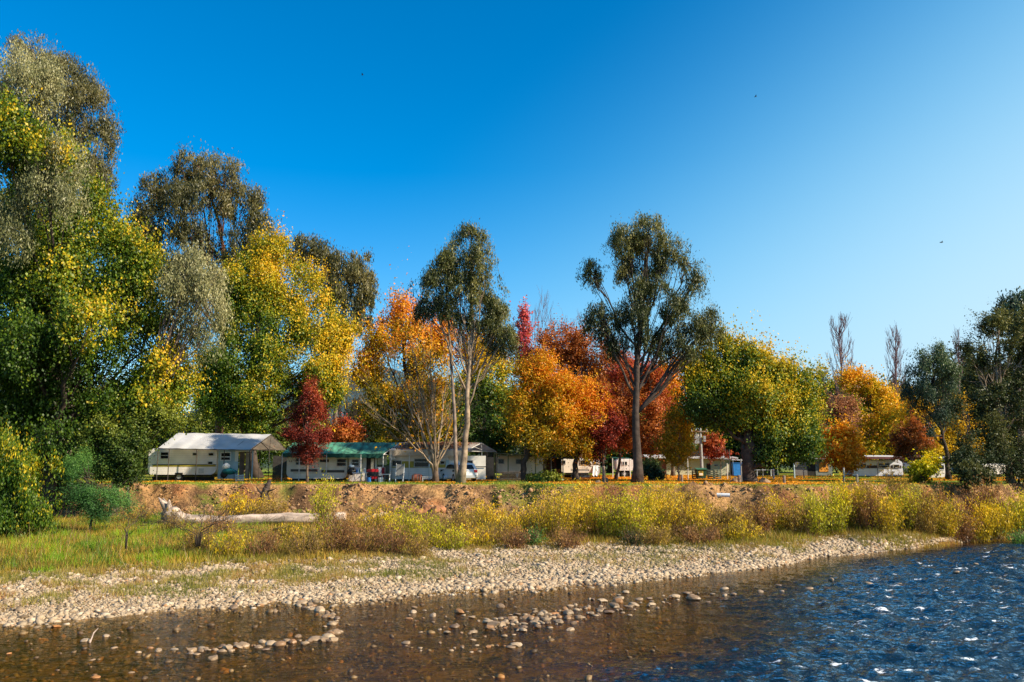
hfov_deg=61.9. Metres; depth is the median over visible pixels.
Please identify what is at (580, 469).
metal fence
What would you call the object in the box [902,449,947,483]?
yellow bush
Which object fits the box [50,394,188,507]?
olive bush
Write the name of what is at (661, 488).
willow shrub
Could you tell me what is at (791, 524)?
willow shrub
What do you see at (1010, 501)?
willow shrub
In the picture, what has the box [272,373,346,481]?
red tree
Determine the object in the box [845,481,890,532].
willow shrub
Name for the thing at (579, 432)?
orange tree
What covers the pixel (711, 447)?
crimson tree
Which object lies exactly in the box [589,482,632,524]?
willow shrub
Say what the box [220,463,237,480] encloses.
garden cart
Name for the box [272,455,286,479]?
board fence
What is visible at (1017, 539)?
willow shrub
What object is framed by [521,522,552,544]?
willow shrub
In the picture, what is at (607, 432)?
crimson tree
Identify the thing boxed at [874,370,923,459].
background tree
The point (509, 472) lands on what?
picket fence
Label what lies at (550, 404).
orange tree
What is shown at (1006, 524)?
willow shrub
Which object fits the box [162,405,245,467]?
background tree
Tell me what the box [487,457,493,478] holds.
door
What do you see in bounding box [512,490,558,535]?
willow shrub
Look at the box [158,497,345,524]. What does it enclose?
fallen log
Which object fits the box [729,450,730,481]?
stake
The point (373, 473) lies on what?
barbecue
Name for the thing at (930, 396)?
gum tree
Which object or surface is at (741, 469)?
stake
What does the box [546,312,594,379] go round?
bare tree
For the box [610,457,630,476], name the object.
canopy
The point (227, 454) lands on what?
window
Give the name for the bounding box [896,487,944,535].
willow shrub
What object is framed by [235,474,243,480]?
plastic crate
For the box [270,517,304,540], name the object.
willow shrub
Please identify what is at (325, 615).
river stone
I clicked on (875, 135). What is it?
sky
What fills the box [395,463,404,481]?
deck chair
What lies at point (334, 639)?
river stone
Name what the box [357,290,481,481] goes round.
bare tree
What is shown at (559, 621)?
river stone
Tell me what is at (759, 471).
shelter
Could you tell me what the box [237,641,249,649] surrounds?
river stone
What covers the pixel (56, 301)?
elm tree
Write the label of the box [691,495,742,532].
willow shrub
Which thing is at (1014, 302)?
gum tree
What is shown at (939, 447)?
maple tree
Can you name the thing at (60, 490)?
olive bush
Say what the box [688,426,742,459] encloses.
background tree
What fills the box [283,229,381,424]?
gum tree
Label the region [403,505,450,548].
willow shrub
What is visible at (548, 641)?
bed cobbles
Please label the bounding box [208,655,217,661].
river stone
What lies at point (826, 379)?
maple tree
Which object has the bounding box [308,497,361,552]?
willow shrub
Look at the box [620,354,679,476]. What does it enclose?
red tree
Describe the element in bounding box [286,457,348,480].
caravan
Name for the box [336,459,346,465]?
window
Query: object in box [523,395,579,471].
orange tree
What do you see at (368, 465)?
door
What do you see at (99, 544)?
green grass
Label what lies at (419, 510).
bank rock
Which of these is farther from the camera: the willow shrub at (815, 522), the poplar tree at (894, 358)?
the poplar tree at (894, 358)
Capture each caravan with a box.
[148,448,218,480]
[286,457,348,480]
[389,455,448,480]
[497,455,542,479]
[561,459,592,478]
[614,459,632,476]
[845,460,902,476]
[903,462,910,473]
[922,463,944,476]
[985,464,1005,476]
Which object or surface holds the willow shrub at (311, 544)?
on the ground at (434, 491)
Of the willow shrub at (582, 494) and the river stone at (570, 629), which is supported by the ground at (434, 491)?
the willow shrub at (582, 494)
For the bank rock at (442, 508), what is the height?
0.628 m
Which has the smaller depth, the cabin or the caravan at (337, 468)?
the caravan at (337, 468)
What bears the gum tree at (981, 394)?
on the ground at (434, 491)
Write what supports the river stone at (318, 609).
on the river water
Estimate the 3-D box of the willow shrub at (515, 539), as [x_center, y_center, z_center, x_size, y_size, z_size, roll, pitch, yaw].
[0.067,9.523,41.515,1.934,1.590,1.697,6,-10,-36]
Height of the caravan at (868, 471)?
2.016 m
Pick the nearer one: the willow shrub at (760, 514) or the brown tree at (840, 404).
the willow shrub at (760, 514)
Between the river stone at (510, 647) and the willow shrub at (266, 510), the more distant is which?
the willow shrub at (266, 510)
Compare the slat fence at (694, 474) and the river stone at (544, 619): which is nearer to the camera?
the river stone at (544, 619)
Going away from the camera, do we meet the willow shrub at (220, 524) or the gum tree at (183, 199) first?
the willow shrub at (220, 524)
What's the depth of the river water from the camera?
24.71 m
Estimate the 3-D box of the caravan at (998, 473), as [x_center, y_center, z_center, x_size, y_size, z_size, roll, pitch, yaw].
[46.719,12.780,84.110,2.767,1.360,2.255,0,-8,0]
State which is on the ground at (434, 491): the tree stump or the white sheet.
the tree stump
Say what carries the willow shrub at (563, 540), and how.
on the ground at (434, 491)
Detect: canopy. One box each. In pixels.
[156,433,285,481]
[281,442,399,481]
[389,441,496,480]
[494,453,535,479]
[544,456,572,478]
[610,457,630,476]
[852,455,903,475]
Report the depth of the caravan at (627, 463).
87.12 m
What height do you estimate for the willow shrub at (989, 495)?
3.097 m
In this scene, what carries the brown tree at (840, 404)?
on the ground at (434, 491)
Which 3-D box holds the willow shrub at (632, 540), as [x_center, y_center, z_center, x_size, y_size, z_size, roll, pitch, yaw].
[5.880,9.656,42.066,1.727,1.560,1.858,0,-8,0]
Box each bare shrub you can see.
[105,499,163,548]
[110,482,280,546]
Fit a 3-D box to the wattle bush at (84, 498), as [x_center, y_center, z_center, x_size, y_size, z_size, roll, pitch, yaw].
[-22.086,7.936,45.553,5.338,5.763,4.749,-5,-10,34]
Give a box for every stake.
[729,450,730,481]
[740,459,741,481]
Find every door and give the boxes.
[239,452,244,476]
[245,452,249,478]
[366,458,374,480]
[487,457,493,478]
[706,463,710,473]
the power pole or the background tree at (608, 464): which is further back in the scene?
the background tree at (608, 464)
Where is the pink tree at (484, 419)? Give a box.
[442,325,532,475]
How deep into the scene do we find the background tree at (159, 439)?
108.01 m
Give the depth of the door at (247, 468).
67.50 m
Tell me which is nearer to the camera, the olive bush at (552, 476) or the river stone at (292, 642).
the river stone at (292, 642)
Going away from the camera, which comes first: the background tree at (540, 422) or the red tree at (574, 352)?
the red tree at (574, 352)
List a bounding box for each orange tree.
[342,246,463,458]
[492,335,595,480]
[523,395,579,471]
[543,366,618,479]
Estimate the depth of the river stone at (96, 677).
18.46 m
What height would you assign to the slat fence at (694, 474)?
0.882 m
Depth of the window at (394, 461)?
67.66 m
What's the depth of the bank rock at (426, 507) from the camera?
54.39 m
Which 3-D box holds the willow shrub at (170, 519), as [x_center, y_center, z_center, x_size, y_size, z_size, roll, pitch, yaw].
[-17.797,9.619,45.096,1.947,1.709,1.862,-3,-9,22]
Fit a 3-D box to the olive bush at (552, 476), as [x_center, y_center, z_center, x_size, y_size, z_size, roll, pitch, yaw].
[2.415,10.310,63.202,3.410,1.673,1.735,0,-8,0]
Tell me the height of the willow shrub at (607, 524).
3.300 m
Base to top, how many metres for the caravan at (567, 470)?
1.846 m
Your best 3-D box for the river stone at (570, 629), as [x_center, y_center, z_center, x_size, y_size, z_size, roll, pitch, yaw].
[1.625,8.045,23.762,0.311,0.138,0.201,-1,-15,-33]
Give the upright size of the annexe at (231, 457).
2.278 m
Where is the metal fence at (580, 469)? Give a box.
[571,467,589,477]
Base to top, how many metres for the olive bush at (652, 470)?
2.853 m
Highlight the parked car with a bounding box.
[441,463,477,480]
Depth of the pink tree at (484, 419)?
94.96 m
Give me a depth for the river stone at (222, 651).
20.99 m
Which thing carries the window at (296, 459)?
in the caravan at (337, 468)
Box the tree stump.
[256,479,275,501]
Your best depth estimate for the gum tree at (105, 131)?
83.95 m
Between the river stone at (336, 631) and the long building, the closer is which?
the river stone at (336, 631)
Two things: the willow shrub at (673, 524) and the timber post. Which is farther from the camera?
the timber post
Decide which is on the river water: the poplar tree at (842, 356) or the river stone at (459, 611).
the river stone at (459, 611)
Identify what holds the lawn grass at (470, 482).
on the ground at (434, 491)
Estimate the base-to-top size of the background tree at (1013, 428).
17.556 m
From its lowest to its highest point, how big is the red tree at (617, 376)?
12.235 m
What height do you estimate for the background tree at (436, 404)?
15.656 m
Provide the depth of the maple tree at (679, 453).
65.38 m
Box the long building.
[642,451,737,474]
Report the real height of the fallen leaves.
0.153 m
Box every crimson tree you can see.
[502,295,539,453]
[576,375,630,478]
[697,429,738,477]
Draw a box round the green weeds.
[0,505,1022,569]
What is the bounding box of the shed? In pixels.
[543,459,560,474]
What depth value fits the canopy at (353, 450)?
67.02 m
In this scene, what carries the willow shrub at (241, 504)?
on the ground at (434, 491)
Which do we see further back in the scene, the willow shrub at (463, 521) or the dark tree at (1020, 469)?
the dark tree at (1020, 469)
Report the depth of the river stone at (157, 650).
21.09 m
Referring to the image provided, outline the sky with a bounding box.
[0,0,1023,428]
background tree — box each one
[8,400,77,450]
[11,380,94,448]
[107,372,194,474]
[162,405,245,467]
[192,403,251,465]
[234,416,269,472]
[238,400,328,472]
[339,395,400,466]
[370,435,398,465]
[412,383,472,454]
[420,387,487,455]
[470,377,532,472]
[507,382,563,458]
[523,359,617,461]
[588,394,646,472]
[640,400,710,460]
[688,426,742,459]
[693,404,761,460]
[754,366,840,471]
[869,374,925,472]
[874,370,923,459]
[915,339,1023,464]
[929,354,997,472]
[997,405,1022,447]
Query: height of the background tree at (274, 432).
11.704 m
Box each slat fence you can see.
[692,469,697,478]
[707,469,713,478]
[714,469,720,478]
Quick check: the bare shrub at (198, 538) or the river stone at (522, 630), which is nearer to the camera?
the river stone at (522, 630)
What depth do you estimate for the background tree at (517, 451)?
123.17 m
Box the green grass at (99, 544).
[0,507,612,572]
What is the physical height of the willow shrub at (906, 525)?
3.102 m
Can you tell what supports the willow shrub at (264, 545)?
on the ground at (434, 491)
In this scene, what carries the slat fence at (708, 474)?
on the ground at (434, 491)
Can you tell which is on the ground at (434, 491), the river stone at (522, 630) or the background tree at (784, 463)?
the background tree at (784, 463)
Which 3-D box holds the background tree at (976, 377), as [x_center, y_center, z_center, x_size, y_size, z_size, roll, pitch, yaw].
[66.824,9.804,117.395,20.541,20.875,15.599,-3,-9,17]
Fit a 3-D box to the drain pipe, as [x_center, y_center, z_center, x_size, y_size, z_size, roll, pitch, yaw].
[13.509,9.852,54.554,0.826,0.271,0.260,-2,-8,14]
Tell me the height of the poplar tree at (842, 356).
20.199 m
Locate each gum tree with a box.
[0,26,104,272]
[0,28,126,458]
[108,234,240,515]
[114,136,285,433]
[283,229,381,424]
[406,218,523,483]
[575,211,728,482]
[897,336,966,478]
[938,286,1023,482]
[983,283,1023,477]
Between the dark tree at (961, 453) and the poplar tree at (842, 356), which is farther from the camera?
the poplar tree at (842, 356)
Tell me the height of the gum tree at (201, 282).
18.421 m
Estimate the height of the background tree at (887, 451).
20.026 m
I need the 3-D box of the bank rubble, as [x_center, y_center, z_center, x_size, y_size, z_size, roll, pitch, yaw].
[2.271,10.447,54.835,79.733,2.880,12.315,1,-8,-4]
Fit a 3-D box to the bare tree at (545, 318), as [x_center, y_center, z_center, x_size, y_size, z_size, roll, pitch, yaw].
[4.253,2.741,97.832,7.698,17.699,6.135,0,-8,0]
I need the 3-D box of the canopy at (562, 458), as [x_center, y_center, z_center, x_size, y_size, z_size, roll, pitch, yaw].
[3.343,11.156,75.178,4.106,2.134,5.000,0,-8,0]
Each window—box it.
[160,452,168,458]
[220,452,230,460]
[295,458,303,464]
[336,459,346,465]
[351,459,358,465]
[392,460,401,466]
[414,458,428,466]
[878,463,889,467]
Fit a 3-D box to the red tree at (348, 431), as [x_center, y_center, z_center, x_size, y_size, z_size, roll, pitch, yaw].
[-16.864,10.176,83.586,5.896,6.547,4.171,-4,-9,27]
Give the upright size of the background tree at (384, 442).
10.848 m
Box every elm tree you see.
[0,65,220,512]
[186,205,385,477]
[663,307,858,481]
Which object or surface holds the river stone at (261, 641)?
on the river water
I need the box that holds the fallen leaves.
[89,475,1022,484]
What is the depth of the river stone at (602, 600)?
28.61 m
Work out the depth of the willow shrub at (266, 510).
51.17 m
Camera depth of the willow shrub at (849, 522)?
49.34 m
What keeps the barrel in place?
on the ground at (434, 491)
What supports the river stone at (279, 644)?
on the river water
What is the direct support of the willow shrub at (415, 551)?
on the ground at (434, 491)
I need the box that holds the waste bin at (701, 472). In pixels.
[694,468,706,478]
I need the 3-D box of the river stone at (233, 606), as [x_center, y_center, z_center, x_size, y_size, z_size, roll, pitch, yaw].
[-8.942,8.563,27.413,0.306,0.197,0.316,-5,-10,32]
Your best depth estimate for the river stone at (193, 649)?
21.07 m
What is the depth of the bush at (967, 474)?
56.91 m
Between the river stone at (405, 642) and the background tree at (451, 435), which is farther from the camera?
the background tree at (451, 435)
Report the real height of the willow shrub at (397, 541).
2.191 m
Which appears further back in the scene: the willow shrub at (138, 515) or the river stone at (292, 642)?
the willow shrub at (138, 515)
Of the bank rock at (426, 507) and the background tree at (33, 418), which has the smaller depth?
the bank rock at (426, 507)
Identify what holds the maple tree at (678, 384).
on the ground at (434, 491)
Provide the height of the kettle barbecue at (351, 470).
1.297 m
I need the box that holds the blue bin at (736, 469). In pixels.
[731,463,740,475]
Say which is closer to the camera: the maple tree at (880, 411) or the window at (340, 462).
the window at (340, 462)
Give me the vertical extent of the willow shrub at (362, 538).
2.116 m
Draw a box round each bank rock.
[405,506,415,512]
[414,508,423,513]
[420,504,430,512]
[430,505,439,512]
[440,505,445,512]
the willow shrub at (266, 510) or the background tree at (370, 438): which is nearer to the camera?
the willow shrub at (266, 510)
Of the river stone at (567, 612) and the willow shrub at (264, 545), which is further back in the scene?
the willow shrub at (264, 545)
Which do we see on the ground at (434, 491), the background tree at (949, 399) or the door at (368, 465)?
the background tree at (949, 399)
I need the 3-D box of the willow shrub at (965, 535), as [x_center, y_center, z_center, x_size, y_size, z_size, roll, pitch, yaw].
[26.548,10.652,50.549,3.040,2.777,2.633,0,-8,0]
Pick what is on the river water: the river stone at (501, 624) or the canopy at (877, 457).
the river stone at (501, 624)
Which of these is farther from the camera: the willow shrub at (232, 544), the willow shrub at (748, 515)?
the willow shrub at (748, 515)
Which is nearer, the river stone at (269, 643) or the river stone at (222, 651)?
the river stone at (222, 651)
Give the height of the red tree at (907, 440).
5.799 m
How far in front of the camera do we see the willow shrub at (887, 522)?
48.32 m
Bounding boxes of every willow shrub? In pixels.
[112,502,157,520]
[156,507,194,532]
[172,514,219,551]
[194,509,241,532]
[204,521,253,558]
[213,488,271,514]
[241,524,284,556]
[249,490,291,513]
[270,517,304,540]
[280,520,331,557]
[306,468,343,538]
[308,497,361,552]
[338,512,392,553]
[353,502,401,532]
[370,513,414,554]
[381,500,432,544]
[400,522,437,556]
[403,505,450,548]
[434,517,478,550]
[435,502,484,532]
[452,519,500,546]
[467,492,513,527]
[474,513,514,543]
[494,508,541,536]
[496,521,533,548]
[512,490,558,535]
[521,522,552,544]
[527,481,583,540]
[545,522,592,549]
[552,479,608,522]
[553,483,600,536]
[576,484,616,535]
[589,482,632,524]
[590,478,637,538]
[603,481,663,537]
[616,524,646,545]
[632,484,678,535]
[634,476,690,521]
[635,521,679,545]
[655,488,695,536]
[666,494,716,535]
[671,517,723,544]
[672,486,720,521]
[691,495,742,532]
[711,499,759,531]
[718,514,770,540]
[730,498,781,532]
[752,486,799,531]
[778,494,819,533]
[785,482,836,536]
[812,475,854,535]
[826,473,872,528]
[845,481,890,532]
[848,475,882,508]
[865,483,907,533]
[875,459,916,516]
[882,482,930,529]
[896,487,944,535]
[912,477,958,518]
[920,491,965,538]
[939,497,984,542]
[948,496,1003,543]
[954,473,1011,518]
[971,491,1023,539]
[981,487,1023,532]
[1003,521,1023,544]
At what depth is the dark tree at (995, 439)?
59.76 m
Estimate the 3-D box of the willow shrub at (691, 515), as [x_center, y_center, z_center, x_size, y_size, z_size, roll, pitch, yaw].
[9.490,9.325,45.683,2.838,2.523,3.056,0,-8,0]
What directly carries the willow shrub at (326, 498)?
on the ground at (434, 491)
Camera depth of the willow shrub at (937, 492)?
53.73 m
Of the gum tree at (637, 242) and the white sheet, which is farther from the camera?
the white sheet
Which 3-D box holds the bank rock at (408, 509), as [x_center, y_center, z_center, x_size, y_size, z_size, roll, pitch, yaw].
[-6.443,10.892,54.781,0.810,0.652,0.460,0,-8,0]
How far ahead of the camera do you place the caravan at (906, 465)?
90.16 m
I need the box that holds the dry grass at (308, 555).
[0,476,1023,576]
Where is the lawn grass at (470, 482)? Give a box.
[61,475,1022,485]
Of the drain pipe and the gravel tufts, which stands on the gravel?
the gravel tufts
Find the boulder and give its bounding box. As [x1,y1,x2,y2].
[759,477,770,482]
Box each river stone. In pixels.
[80,638,91,643]
[90,675,100,678]
[155,648,161,652]
[187,647,196,652]
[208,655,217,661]
[217,649,226,652]
[223,645,232,650]
[228,604,237,609]
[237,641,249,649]
[258,639,265,644]
[265,640,276,646]
[273,641,285,646]
[288,639,296,644]
[301,641,308,645]
[309,636,319,641]
[314,606,324,613]
[320,637,328,642]
[321,613,331,618]
[322,633,334,636]
[327,621,336,625]
[329,637,337,643]
[332,628,341,635]
[401,641,409,644]
[449,624,459,628]
[454,608,463,614]
[485,625,493,629]
[487,621,499,628]
[496,603,504,609]
[498,621,505,627]
[506,645,515,648]
[510,642,521,647]
[519,627,526,632]
[542,617,549,621]
[555,619,563,623]
[563,610,573,615]
[565,627,574,631]
[597,598,607,602]
[603,610,614,613]
[609,602,618,606]
[612,598,622,604]
[628,602,639,606]
[686,595,700,601]
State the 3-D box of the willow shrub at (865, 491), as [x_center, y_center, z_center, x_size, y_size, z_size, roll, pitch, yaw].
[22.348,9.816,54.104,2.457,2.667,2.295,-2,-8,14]
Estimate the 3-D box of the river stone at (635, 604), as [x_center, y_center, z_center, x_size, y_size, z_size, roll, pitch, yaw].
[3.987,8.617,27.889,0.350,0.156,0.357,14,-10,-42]
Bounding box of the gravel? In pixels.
[0,527,1023,634]
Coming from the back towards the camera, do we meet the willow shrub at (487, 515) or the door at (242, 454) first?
the door at (242, 454)
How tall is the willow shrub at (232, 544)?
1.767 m
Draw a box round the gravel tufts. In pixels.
[0,527,998,611]
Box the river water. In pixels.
[0,540,1023,681]
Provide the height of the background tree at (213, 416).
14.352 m
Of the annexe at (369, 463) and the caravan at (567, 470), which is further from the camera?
the caravan at (567, 470)
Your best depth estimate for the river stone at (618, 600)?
28.36 m
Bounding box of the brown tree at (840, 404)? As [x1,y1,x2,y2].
[815,370,878,475]
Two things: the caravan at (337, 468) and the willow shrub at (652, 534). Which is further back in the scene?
the caravan at (337, 468)
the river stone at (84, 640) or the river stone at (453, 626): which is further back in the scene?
the river stone at (453, 626)
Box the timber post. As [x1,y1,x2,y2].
[602,466,604,481]
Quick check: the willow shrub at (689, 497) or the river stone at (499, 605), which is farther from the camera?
the willow shrub at (689, 497)
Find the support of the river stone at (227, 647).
on the river water
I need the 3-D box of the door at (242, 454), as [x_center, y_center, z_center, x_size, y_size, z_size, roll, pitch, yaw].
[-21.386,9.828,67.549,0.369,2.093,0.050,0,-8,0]
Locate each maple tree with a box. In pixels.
[436,332,520,477]
[631,350,698,475]
[641,396,704,480]
[799,354,849,460]
[814,413,873,480]
[831,354,906,459]
[886,386,1016,459]
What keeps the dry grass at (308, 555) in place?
on the ground at (434, 491)
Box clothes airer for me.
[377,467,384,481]
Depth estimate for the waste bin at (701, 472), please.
73.37 m
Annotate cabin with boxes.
[795,458,832,474]
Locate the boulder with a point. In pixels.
(763, 480)
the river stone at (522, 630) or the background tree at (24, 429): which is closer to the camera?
the river stone at (522, 630)
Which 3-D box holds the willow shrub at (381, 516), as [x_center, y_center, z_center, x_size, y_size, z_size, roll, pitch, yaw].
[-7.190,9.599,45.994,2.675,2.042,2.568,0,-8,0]
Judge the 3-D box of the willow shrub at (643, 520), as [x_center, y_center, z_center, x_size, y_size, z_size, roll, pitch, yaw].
[6.320,8.734,44.611,3.083,3.428,3.168,0,-8,0]
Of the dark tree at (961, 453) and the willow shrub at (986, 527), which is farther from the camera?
the dark tree at (961, 453)
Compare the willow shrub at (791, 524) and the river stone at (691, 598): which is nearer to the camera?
the river stone at (691, 598)
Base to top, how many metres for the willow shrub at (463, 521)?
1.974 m
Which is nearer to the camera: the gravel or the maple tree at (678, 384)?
the gravel
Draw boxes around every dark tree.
[938,389,998,480]
[956,389,1022,482]
[992,410,1023,492]
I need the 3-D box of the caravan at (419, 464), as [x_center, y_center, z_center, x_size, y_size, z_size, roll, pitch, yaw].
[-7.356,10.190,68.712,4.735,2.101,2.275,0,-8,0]
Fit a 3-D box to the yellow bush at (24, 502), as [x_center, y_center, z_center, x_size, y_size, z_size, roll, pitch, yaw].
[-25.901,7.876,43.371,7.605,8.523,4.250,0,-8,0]
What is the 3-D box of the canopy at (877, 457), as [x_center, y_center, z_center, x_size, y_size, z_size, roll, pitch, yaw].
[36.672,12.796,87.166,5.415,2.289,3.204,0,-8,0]
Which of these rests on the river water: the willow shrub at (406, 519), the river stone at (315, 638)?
the river stone at (315, 638)
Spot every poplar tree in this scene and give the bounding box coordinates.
[820,314,860,402]
[884,320,905,459]
[952,329,965,440]
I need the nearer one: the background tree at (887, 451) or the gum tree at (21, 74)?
the gum tree at (21, 74)
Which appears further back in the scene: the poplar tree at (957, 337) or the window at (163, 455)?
the poplar tree at (957, 337)
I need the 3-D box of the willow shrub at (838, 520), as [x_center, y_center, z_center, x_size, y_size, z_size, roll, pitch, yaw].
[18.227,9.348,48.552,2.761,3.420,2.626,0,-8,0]
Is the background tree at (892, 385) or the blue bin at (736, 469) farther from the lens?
the background tree at (892, 385)
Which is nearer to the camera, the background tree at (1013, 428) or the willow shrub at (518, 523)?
the willow shrub at (518, 523)
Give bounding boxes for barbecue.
[347,465,355,480]
[367,469,378,481]
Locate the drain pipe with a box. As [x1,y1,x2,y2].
[717,493,729,496]
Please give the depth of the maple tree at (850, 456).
67.00 m
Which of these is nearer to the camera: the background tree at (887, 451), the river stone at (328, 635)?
the river stone at (328, 635)
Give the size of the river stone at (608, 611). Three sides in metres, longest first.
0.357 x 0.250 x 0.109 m
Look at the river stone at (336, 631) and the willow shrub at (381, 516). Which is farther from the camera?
the willow shrub at (381, 516)
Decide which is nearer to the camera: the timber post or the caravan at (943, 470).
the timber post
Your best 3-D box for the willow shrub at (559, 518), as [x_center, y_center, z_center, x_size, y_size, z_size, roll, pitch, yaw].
[2.354,8.872,44.625,2.864,3.216,2.889,4,-9,-27]
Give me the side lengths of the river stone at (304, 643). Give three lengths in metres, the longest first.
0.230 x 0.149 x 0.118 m
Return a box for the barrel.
[412,474,422,481]
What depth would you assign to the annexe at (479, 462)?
67.76 m
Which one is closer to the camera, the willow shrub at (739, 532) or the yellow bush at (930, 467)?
the willow shrub at (739, 532)
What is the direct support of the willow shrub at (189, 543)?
on the ground at (434, 491)
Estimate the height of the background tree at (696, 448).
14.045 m
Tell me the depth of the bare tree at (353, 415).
94.86 m
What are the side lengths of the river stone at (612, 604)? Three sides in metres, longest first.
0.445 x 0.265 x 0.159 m
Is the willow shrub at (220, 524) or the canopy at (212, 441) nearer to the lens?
the willow shrub at (220, 524)
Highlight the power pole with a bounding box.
[691,428,707,478]
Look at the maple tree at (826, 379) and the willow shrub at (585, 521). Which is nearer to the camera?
the willow shrub at (585, 521)
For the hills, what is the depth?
2250.99 m
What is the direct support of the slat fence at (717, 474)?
on the ground at (434, 491)
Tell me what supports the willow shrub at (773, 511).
on the ground at (434, 491)
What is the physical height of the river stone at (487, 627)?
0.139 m
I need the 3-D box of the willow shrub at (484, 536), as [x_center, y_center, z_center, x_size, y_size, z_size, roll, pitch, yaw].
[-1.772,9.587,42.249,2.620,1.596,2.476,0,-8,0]
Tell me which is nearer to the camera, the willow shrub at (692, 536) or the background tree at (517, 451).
the willow shrub at (692, 536)
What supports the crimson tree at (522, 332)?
on the ground at (434, 491)
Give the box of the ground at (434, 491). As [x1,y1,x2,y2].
[0,453,1023,681]
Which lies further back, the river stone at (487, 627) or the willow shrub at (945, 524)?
the willow shrub at (945, 524)
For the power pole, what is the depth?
76.30 m
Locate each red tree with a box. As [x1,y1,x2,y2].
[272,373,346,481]
[325,412,367,442]
[515,313,644,457]
[602,351,648,478]
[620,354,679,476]
[872,408,938,475]
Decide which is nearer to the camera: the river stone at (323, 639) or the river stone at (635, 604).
the river stone at (323, 639)
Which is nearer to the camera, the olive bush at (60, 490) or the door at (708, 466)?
the olive bush at (60, 490)
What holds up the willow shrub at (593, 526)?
on the ground at (434, 491)
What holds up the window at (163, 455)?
in the caravan at (182, 464)
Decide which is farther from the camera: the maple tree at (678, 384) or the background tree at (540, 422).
the background tree at (540, 422)
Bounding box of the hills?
[16,367,605,455]
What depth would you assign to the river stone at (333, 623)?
24.49 m
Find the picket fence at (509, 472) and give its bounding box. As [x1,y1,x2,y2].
[498,470,519,480]
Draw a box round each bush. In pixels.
[0,412,72,539]
[8,428,109,507]
[47,437,160,534]
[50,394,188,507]
[522,469,566,482]
[621,456,670,479]
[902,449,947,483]
[947,457,998,502]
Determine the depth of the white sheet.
78.92 m
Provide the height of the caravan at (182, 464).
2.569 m
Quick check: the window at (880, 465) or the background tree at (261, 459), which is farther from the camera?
the background tree at (261, 459)
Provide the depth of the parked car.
64.33 m
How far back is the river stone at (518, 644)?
21.65 m
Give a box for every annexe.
[217,450,253,478]
[349,456,388,480]
[449,456,493,478]
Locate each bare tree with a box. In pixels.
[330,357,364,441]
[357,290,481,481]
[526,286,578,400]
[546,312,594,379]
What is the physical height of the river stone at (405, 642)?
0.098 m
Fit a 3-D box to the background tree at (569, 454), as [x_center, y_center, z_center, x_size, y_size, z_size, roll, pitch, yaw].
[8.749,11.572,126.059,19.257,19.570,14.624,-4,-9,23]
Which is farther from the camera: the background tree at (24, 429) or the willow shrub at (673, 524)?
the background tree at (24, 429)
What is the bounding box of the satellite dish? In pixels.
[388,455,394,480]
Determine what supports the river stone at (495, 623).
on the river water
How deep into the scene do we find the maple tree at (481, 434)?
78.94 m
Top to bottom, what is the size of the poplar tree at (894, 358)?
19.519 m
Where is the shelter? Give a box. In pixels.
[724,459,778,475]
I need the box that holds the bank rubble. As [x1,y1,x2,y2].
[51,481,1023,528]
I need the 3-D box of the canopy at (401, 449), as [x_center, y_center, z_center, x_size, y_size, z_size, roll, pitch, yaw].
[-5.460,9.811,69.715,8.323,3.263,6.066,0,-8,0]
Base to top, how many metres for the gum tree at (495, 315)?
19.300 m
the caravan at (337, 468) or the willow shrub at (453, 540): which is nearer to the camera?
the willow shrub at (453, 540)
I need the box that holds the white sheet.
[593,464,599,475]
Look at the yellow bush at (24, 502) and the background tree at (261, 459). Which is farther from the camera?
the background tree at (261, 459)
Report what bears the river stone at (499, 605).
on the river water
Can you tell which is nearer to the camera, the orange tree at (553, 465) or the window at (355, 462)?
the window at (355, 462)
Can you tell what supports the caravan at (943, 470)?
on the ground at (434, 491)
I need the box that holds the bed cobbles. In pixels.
[0,541,1009,681]
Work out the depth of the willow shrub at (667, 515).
44.97 m
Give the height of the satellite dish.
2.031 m
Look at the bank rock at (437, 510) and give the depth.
54.07 m
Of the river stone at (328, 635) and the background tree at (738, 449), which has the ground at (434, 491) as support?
the background tree at (738, 449)
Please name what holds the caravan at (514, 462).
on the ground at (434, 491)
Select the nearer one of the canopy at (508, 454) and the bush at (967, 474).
the bush at (967, 474)
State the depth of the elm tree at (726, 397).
62.94 m
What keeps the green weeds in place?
on the gravel
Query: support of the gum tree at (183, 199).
on the ground at (434, 491)
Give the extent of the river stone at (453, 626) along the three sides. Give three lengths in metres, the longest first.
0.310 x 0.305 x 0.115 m
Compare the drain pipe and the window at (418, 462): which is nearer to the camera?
the drain pipe
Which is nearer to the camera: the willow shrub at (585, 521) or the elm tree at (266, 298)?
the willow shrub at (585, 521)
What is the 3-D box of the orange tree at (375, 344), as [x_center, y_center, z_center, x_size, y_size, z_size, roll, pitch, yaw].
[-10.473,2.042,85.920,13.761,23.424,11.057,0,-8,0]
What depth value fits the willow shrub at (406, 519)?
42.14 m
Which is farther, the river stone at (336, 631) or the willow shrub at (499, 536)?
the willow shrub at (499, 536)

